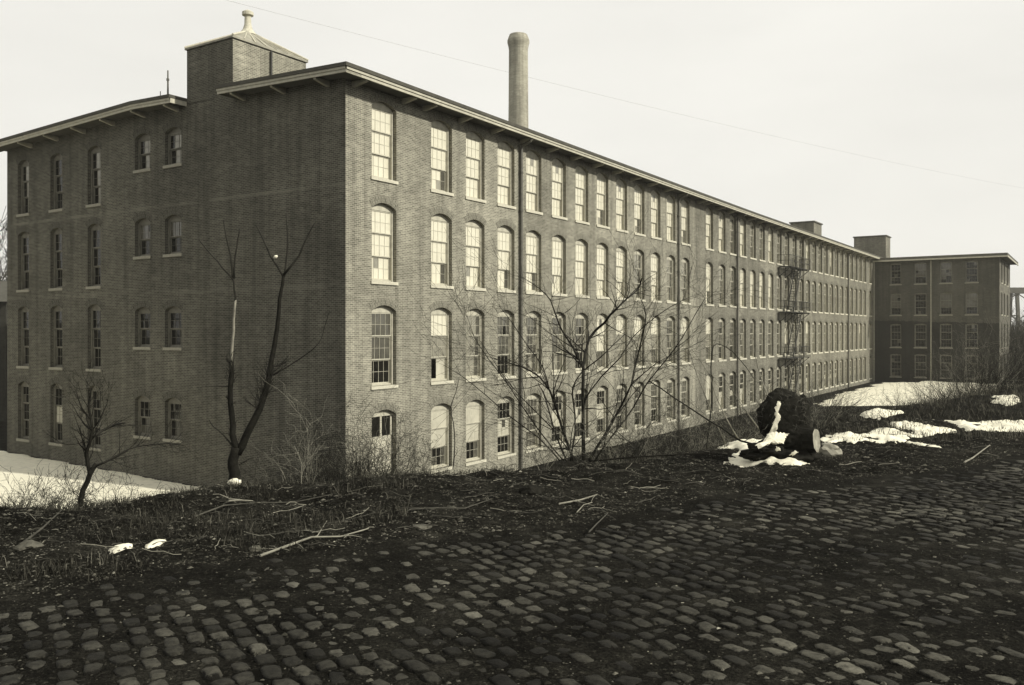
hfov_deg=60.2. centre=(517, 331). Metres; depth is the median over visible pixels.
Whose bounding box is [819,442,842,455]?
rock
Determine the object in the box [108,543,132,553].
snow patch
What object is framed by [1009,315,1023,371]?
bare tree
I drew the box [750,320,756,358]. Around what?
window
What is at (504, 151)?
window
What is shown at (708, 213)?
window
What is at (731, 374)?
window
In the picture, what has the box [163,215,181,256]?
window
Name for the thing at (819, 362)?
window
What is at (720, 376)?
window
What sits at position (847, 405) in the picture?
brush
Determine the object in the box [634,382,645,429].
window
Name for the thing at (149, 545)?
snow patch
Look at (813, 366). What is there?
window
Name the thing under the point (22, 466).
snow patch
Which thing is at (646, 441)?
brush
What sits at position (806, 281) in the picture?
window
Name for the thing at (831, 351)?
window
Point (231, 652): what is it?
road
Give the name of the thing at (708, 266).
window
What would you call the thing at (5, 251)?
bare tree
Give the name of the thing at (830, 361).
window
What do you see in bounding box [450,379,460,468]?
thin sapling
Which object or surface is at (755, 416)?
brush
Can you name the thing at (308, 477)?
sapling
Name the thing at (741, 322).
window
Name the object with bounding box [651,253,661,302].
window
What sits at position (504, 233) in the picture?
window
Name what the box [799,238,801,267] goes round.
window
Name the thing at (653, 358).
window
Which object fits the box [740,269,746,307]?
window
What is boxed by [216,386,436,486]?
bramble thicket
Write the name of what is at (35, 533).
fallen stick
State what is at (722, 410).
leaning stem
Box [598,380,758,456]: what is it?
brush
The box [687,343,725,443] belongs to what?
leaning stem
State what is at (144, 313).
window
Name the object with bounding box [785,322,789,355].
window
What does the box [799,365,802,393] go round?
window
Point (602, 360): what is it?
window
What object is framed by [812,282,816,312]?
window
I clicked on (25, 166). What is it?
window
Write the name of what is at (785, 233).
window
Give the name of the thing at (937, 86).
sky
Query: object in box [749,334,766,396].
leaning stem
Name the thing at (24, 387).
window
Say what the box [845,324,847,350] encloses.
window
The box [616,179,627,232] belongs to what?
window
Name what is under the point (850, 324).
window
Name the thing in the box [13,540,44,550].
rock
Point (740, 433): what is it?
brush
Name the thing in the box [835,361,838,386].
window
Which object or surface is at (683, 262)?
window
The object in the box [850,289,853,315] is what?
window
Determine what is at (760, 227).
window
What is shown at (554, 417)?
window
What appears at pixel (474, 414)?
window
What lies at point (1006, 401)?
snow patch
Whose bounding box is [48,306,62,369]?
window
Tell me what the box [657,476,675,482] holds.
rock
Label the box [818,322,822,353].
window
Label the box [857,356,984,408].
brush
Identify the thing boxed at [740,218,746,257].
window
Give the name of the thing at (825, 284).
window
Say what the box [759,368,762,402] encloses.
window
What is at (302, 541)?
fallen stick
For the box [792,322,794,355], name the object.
window
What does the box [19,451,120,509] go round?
brush
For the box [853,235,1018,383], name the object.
mill building
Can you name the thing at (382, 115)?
window
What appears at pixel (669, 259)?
window
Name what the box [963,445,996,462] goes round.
fallen stick
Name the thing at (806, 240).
window
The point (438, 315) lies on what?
window
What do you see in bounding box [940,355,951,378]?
window
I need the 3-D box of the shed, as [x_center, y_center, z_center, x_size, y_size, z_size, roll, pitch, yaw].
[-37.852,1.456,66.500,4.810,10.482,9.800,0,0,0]
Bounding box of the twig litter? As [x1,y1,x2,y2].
[17,447,916,559]
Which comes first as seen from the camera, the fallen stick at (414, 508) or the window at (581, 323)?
the fallen stick at (414, 508)
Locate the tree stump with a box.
[739,386,822,462]
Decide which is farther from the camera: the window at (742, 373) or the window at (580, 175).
the window at (742, 373)
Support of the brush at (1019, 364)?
on the ground at (300, 561)
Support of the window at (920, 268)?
in the mill building at (917, 297)
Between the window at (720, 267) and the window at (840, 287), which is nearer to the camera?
the window at (720, 267)
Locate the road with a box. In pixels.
[0,453,1023,684]
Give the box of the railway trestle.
[1010,287,1023,322]
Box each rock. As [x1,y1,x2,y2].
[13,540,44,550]
[249,545,262,551]
[413,524,431,529]
[520,484,544,495]
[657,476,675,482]
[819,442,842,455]
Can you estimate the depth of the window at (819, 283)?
92.24 m
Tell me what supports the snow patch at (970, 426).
on the ground at (300, 561)
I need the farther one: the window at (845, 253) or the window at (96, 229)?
the window at (845, 253)
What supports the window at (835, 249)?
in the mill building at (816, 286)
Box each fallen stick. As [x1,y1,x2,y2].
[26,510,62,539]
[196,494,332,516]
[228,499,252,501]
[259,528,368,556]
[281,521,326,548]
[328,513,372,523]
[403,499,490,511]
[558,494,603,505]
[581,508,615,532]
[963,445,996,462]
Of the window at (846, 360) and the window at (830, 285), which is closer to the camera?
the window at (830, 285)
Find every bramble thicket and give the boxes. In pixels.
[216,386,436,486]
[287,373,449,482]
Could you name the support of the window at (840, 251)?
in the mill building at (816, 286)
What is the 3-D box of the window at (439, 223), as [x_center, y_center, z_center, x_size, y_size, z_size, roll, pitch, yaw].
[-3.395,-3.500,38.518,0.395,3.260,1.600,0,0,33]
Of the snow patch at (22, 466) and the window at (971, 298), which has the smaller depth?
the snow patch at (22, 466)
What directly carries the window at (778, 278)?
in the mill building at (816, 286)
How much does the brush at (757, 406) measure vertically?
1.427 m
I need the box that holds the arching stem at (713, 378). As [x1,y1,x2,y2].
[706,331,753,447]
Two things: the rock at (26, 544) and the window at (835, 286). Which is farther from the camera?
the window at (835, 286)
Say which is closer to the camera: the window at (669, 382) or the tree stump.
the tree stump
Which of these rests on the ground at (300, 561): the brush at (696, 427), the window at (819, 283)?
the brush at (696, 427)
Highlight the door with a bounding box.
[372,409,392,475]
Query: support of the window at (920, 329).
in the mill building at (917, 297)
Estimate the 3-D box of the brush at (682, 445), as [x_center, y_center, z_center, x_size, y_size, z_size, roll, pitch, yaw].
[2.451,1.610,13.037,1.854,1.476,1.989,0,0,0]
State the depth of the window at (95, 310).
42.87 m
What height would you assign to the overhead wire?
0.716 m
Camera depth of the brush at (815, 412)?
15.55 m
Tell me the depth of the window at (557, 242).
47.24 m
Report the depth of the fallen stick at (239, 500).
8.69 m
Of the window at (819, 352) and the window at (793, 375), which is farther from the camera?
the window at (819, 352)
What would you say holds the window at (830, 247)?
in the mill building at (816, 286)
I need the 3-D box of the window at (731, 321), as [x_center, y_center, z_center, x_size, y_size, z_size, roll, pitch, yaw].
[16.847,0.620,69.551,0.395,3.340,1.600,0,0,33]
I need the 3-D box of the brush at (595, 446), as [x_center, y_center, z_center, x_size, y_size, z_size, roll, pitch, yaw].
[1.290,2.403,14.239,2.840,2.101,2.652,0,0,0]
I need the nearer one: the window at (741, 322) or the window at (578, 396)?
the window at (578, 396)
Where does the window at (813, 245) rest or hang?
in the mill building at (816, 286)
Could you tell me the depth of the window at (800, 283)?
86.31 m
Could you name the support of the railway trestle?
on the ground at (300, 561)
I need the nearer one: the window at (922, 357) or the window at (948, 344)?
the window at (948, 344)
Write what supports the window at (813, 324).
in the mill building at (816, 286)
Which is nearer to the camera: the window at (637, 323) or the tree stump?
the tree stump
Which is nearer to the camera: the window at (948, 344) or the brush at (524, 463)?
the brush at (524, 463)
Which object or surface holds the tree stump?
on the ground at (300, 561)
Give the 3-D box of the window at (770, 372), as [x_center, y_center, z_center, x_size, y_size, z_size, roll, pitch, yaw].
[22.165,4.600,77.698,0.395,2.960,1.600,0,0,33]
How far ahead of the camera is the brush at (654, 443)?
12.63 m
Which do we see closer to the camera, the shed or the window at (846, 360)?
the shed
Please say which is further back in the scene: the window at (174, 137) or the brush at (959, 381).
the window at (174, 137)
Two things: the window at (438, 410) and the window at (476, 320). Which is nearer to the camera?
the window at (438, 410)
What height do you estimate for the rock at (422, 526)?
0.051 m
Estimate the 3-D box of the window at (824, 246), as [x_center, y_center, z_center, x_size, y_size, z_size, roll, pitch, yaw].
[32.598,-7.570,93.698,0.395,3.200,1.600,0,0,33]
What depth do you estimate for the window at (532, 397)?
45.10 m
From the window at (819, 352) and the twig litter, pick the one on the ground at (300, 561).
the twig litter
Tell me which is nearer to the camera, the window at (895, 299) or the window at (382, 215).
the window at (382, 215)
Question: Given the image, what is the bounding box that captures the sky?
[0,0,1023,328]
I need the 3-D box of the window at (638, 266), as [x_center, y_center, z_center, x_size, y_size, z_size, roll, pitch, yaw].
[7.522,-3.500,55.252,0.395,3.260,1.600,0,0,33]
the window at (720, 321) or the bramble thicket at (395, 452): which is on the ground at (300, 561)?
the bramble thicket at (395, 452)
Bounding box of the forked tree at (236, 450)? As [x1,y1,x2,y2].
[199,214,329,486]
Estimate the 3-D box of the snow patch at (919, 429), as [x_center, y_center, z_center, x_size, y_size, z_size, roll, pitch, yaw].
[6.914,1.668,14.943,1.115,0.162,2.386,0,0,12]
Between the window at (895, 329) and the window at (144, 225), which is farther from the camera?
the window at (895, 329)
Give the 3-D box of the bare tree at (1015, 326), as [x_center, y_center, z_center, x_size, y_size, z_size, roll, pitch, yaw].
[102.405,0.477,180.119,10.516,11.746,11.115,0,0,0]
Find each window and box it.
[16,161,29,216]
[16,232,29,291]
[16,307,29,368]
[16,382,29,441]
[48,154,62,212]
[48,228,62,290]
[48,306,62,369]
[48,384,62,446]
[86,147,100,207]
[86,224,100,288]
[86,305,100,371]
[89,386,100,451]
[133,134,150,173]
[133,219,150,259]
[133,307,150,349]
[133,396,150,439]
[163,128,181,168]
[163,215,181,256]
[163,307,181,350]
[163,398,181,442]
[371,102,398,184]
[371,203,398,284]
[371,305,398,389]
[430,121,453,195]
[430,214,453,288]
[430,307,453,384]
[431,403,452,471]
[465,132,485,202]
[465,220,485,290]
[465,309,485,381]
[465,400,485,465]
[497,142,515,209]
[497,225,515,292]
[497,310,515,379]
[497,397,515,458]
[525,150,542,214]
[525,230,542,294]
[525,311,542,376]
[525,393,542,452]
[551,159,567,219]
[551,235,567,296]
[551,312,567,374]
[551,391,565,446]
[575,166,589,224]
[575,239,589,297]
[575,313,589,372]
[575,388,589,442]
[596,173,609,228]
[596,243,609,298]
[596,314,609,371]
[596,386,609,437]
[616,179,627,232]
[616,246,627,300]
[616,314,627,369]
[616,384,627,433]
[634,185,645,236]
[634,250,645,301]
[634,315,645,367]
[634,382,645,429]
[651,190,661,239]
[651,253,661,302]
[651,316,660,366]
[651,380,661,425]
[666,195,676,242]
[666,255,676,303]
[666,316,676,365]
[666,378,676,422]
[681,200,690,245]
[681,258,690,304]
[681,317,690,364]
[681,377,689,419]
[706,208,713,250]
[706,263,713,305]
[706,318,713,362]
[706,374,713,414]
[718,212,726,253]
[718,265,726,306]
[718,318,726,361]
[718,373,725,411]
[730,215,736,255]
[730,267,736,307]
[730,319,736,360]
[730,372,736,408]
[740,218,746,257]
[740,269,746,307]
[740,319,746,359]
[740,371,746,406]
[750,222,756,259]
[750,270,756,308]
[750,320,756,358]
[750,370,756,404]
[759,225,765,261]
[759,272,765,309]
[759,320,765,357]
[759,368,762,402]
[768,227,773,263]
[768,274,773,309]
[768,320,773,357]
[768,368,771,391]
[777,230,781,265]
[777,275,781,310]
[777,321,781,356]
[777,367,779,387]
[785,233,787,265]
[785,277,789,310]
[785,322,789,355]
[785,367,786,388]
[792,235,794,266]
[792,279,794,311]
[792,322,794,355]
[792,366,794,390]
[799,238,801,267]
[799,279,802,311]
[799,321,802,354]
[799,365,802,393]
[806,240,810,271]
[806,281,810,312]
[806,322,810,354]
[806,364,810,392]
[812,242,816,272]
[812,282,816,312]
[812,322,816,353]
[812,363,816,391]
[818,244,822,273]
[818,283,822,312]
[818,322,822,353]
[818,362,822,389]
[824,246,828,274]
[824,284,828,313]
[824,323,828,352]
[824,362,828,388]
[830,247,833,276]
[830,285,833,313]
[830,323,833,352]
[830,361,833,387]
[835,249,838,277]
[835,286,838,314]
[835,323,838,351]
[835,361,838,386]
[840,251,843,278]
[840,287,843,314]
[840,324,843,351]
[840,360,843,385]
[845,253,847,279]
[845,288,847,314]
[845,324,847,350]
[845,360,847,384]
[850,254,853,280]
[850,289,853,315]
[850,324,853,350]
[890,263,901,284]
[890,293,901,315]
[890,324,901,347]
[890,354,900,377]
[914,262,926,284]
[914,293,926,315]
[914,324,926,347]
[915,354,926,377]
[939,261,952,283]
[939,292,952,315]
[939,324,951,348]
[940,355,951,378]
[965,260,978,282]
[965,292,978,314]
[965,323,978,348]
[965,355,977,379]
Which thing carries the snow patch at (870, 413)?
on the ground at (300, 561)
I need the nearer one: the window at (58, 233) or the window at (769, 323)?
the window at (58, 233)
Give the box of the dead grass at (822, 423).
[0,380,1023,580]
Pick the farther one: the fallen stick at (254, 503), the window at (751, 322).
the window at (751, 322)
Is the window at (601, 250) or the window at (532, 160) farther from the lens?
the window at (601, 250)
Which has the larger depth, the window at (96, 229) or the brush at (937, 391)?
the window at (96, 229)
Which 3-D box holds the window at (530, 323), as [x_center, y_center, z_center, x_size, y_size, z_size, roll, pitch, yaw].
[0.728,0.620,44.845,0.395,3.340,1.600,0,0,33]
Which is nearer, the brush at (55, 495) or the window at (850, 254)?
the brush at (55, 495)
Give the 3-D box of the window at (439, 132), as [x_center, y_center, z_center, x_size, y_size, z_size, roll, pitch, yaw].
[-3.395,-7.570,38.518,0.395,3.200,1.600,0,0,33]
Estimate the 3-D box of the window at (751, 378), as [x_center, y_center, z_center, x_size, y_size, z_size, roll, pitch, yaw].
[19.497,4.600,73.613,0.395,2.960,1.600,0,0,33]
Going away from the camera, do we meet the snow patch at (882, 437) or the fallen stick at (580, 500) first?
the fallen stick at (580, 500)
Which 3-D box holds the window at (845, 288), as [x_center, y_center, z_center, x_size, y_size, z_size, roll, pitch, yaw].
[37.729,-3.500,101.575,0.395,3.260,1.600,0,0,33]
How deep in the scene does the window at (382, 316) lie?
35.60 m
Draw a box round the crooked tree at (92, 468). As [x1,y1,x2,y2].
[42,360,204,506]
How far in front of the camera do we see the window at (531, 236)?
45.10 m
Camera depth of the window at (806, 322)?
88.34 m
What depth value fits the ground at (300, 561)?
6.22 m
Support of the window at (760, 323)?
in the mill building at (816, 286)
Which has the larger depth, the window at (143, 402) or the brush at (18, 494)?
the window at (143, 402)
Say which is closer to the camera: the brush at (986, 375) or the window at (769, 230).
the brush at (986, 375)
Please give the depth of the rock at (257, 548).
6.84 m
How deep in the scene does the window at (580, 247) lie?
49.34 m
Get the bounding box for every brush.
[0,461,83,508]
[1,470,117,507]
[1,480,36,504]
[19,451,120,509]
[46,451,173,504]
[484,443,557,471]
[490,425,625,469]
[514,416,682,468]
[550,393,712,468]
[550,427,646,469]
[585,402,704,463]
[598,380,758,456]
[613,392,757,461]
[624,389,736,457]
[676,370,803,449]
[685,400,764,451]
[696,382,832,440]
[713,370,836,439]
[721,378,832,438]
[779,361,884,421]
[797,389,857,426]
[810,383,914,419]
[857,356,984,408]
[883,365,998,404]
[889,313,1023,397]
[899,352,1020,403]
[913,311,1023,393]
[929,338,1022,397]
[946,299,1023,387]
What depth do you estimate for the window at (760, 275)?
76.13 m
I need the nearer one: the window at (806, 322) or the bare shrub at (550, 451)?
the bare shrub at (550, 451)
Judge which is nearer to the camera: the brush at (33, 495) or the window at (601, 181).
the brush at (33, 495)
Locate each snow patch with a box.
[0,451,198,507]
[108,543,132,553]
[145,539,165,548]
[720,437,809,466]
[820,381,1001,405]
[820,428,909,443]
[860,408,903,418]
[890,420,955,437]
[906,441,940,447]
[944,419,1023,431]
[992,395,1018,405]
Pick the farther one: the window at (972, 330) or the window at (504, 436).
the window at (972, 330)
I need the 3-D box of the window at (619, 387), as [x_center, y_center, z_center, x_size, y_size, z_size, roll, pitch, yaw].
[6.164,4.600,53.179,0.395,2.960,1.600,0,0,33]
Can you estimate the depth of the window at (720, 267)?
67.91 m
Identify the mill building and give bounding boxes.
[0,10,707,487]
[432,195,895,425]
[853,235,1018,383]
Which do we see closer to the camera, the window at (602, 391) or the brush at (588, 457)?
the brush at (588, 457)
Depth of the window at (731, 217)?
69.98 m
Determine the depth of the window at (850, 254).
104.09 m
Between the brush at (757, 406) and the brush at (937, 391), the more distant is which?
the brush at (937, 391)
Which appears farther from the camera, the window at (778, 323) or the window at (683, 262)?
the window at (778, 323)
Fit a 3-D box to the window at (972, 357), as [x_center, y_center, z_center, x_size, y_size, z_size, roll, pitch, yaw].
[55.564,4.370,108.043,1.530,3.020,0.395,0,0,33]
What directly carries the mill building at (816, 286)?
on the ground at (300, 561)
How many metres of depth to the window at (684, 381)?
61.80 m
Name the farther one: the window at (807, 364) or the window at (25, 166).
the window at (807, 364)
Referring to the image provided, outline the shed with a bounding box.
[0,281,6,420]
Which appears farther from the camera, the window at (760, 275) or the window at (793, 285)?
the window at (793, 285)
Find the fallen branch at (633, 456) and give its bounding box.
[589,441,735,461]
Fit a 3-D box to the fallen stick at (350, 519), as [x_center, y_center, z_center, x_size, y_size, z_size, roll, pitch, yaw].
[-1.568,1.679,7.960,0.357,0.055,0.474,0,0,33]
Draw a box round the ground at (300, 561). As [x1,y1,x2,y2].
[0,361,1023,684]
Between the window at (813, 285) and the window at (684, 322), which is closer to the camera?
the window at (684, 322)
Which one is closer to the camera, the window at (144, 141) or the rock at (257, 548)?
the rock at (257, 548)
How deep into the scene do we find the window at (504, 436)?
43.00 m
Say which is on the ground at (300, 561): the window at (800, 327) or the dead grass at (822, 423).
the dead grass at (822, 423)
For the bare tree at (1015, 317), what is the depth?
190.64 m
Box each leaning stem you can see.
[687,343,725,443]
[710,375,737,437]
[718,361,758,428]
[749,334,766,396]
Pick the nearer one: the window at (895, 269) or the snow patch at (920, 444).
the snow patch at (920, 444)
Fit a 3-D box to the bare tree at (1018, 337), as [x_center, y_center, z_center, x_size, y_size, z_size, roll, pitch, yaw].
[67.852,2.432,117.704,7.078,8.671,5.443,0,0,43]
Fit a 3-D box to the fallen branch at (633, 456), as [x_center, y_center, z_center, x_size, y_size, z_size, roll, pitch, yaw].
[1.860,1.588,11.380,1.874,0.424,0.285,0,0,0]
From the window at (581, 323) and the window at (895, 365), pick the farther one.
the window at (895, 365)
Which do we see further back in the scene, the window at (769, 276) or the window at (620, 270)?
the window at (769, 276)
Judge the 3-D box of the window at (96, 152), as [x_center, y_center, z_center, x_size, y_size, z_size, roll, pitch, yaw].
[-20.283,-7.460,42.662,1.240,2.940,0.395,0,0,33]
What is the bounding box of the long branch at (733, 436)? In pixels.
[648,381,751,443]
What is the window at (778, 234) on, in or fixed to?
in the mill building at (816, 286)
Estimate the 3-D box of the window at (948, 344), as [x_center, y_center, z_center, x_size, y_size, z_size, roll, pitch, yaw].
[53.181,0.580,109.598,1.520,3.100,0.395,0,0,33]
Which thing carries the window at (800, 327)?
in the mill building at (816, 286)
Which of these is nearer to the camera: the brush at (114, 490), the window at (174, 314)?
the brush at (114, 490)
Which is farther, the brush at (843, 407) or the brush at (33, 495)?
the brush at (843, 407)
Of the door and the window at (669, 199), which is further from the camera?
the window at (669, 199)
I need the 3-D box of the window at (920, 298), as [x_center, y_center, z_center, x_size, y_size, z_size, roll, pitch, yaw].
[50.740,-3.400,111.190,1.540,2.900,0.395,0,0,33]
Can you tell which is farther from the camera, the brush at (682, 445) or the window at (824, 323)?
the window at (824, 323)
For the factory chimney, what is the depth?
91.11 m
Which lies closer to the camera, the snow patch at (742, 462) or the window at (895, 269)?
the snow patch at (742, 462)
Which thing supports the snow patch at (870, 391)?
on the ground at (300, 561)
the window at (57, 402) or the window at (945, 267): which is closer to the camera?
the window at (57, 402)
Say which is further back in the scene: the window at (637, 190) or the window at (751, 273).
the window at (751, 273)
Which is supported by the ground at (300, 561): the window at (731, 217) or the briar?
the briar
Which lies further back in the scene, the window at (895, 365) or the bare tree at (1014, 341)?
the bare tree at (1014, 341)
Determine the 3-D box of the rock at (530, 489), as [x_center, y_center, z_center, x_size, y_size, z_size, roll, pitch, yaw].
[0.159,1.675,9.292,0.270,0.146,0.248,0,0,0]
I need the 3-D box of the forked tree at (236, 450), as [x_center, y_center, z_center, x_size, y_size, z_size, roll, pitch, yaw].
[-2.828,0.207,9.905,1.520,3.072,0.434,0,0,0]
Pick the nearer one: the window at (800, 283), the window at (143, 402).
the window at (143, 402)
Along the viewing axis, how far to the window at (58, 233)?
44.71 m
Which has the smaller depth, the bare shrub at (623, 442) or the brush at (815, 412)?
the bare shrub at (623, 442)
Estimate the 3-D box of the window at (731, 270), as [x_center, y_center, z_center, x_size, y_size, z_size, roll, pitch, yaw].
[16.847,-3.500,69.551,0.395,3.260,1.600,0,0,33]
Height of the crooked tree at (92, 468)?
1.515 m
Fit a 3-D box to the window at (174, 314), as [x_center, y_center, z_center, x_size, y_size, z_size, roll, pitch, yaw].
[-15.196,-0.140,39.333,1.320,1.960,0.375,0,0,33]
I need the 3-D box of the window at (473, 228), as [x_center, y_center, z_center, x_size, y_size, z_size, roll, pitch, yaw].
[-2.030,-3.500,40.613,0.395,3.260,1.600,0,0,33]
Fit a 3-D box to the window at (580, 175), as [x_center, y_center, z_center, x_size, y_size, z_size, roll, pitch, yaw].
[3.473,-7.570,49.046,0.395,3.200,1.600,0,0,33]
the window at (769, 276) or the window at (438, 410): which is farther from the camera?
the window at (769, 276)
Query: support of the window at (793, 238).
in the mill building at (816, 286)
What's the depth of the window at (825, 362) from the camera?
94.24 m
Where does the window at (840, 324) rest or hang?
in the mill building at (816, 286)
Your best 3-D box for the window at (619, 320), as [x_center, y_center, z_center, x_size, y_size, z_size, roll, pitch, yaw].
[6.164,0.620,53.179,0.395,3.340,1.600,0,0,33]
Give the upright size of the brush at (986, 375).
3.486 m
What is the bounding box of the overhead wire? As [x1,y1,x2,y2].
[227,0,1019,187]
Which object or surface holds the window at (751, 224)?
in the mill building at (816, 286)
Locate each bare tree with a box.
[0,207,6,280]
[0,225,6,280]
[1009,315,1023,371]
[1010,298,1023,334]
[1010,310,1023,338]
[1010,318,1023,371]
[1010,323,1023,360]
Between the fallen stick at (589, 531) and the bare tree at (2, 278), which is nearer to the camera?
the fallen stick at (589, 531)
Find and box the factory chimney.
[507,32,528,127]
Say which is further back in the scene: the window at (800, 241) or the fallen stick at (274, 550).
the window at (800, 241)
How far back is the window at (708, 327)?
65.76 m
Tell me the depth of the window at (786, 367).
82.26 m
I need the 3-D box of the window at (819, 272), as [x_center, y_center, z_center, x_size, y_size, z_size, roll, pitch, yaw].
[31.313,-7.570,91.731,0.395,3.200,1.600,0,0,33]
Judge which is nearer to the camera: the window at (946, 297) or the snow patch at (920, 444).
the snow patch at (920, 444)
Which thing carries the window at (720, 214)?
in the mill building at (816, 286)
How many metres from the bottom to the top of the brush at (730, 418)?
2.629 m
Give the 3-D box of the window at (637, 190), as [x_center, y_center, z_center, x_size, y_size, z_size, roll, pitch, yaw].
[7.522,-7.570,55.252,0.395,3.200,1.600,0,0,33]
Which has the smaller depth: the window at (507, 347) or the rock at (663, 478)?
the rock at (663, 478)
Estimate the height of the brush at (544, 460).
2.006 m
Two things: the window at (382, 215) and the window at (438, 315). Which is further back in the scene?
the window at (438, 315)
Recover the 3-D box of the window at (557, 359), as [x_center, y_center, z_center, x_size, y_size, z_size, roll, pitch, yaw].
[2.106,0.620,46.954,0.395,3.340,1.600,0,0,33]
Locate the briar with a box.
[386,413,449,472]
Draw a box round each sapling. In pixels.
[261,377,351,483]
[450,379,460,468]
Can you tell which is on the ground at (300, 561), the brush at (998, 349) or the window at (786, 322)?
the brush at (998, 349)
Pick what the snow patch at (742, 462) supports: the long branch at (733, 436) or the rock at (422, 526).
the long branch at (733, 436)
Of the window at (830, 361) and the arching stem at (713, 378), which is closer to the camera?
the arching stem at (713, 378)
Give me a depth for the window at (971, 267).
108.15 m
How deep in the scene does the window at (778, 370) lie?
80.24 m
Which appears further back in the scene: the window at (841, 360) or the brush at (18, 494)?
the window at (841, 360)
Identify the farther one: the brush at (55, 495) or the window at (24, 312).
the window at (24, 312)
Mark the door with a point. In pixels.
(388, 422)
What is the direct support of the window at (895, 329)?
in the mill building at (917, 297)
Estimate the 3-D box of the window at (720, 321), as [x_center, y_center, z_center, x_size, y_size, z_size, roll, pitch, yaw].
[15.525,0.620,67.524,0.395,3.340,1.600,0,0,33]
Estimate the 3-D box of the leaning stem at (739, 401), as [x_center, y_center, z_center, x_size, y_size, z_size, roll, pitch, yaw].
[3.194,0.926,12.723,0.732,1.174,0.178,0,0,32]
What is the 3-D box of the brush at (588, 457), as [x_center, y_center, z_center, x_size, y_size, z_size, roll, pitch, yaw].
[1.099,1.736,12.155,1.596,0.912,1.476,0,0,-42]
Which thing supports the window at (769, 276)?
in the mill building at (816, 286)
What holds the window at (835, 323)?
in the mill building at (816, 286)
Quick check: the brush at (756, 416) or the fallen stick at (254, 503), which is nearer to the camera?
the fallen stick at (254, 503)
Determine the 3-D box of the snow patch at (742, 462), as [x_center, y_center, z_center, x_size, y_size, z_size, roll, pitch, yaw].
[3.416,1.755,12.948,1.405,0.400,4.206,0,0,13]
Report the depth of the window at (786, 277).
82.28 m
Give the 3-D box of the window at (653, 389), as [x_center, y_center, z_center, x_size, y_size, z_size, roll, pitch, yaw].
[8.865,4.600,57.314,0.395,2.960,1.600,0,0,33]
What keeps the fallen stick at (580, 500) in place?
on the ground at (300, 561)
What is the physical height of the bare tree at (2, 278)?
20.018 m
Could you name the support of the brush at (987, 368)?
on the ground at (300, 561)
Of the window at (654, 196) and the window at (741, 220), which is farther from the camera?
the window at (741, 220)
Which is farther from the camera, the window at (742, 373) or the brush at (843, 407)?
the window at (742, 373)
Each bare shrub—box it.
[369,208,774,463]
[484,420,598,469]
[554,354,720,463]
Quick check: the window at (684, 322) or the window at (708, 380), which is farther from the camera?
the window at (708, 380)
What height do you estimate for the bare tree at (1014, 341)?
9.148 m
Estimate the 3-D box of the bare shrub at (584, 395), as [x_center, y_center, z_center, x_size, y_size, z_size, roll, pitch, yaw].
[0.776,0.162,11.874,5.435,3.600,3.625,0,0,0]

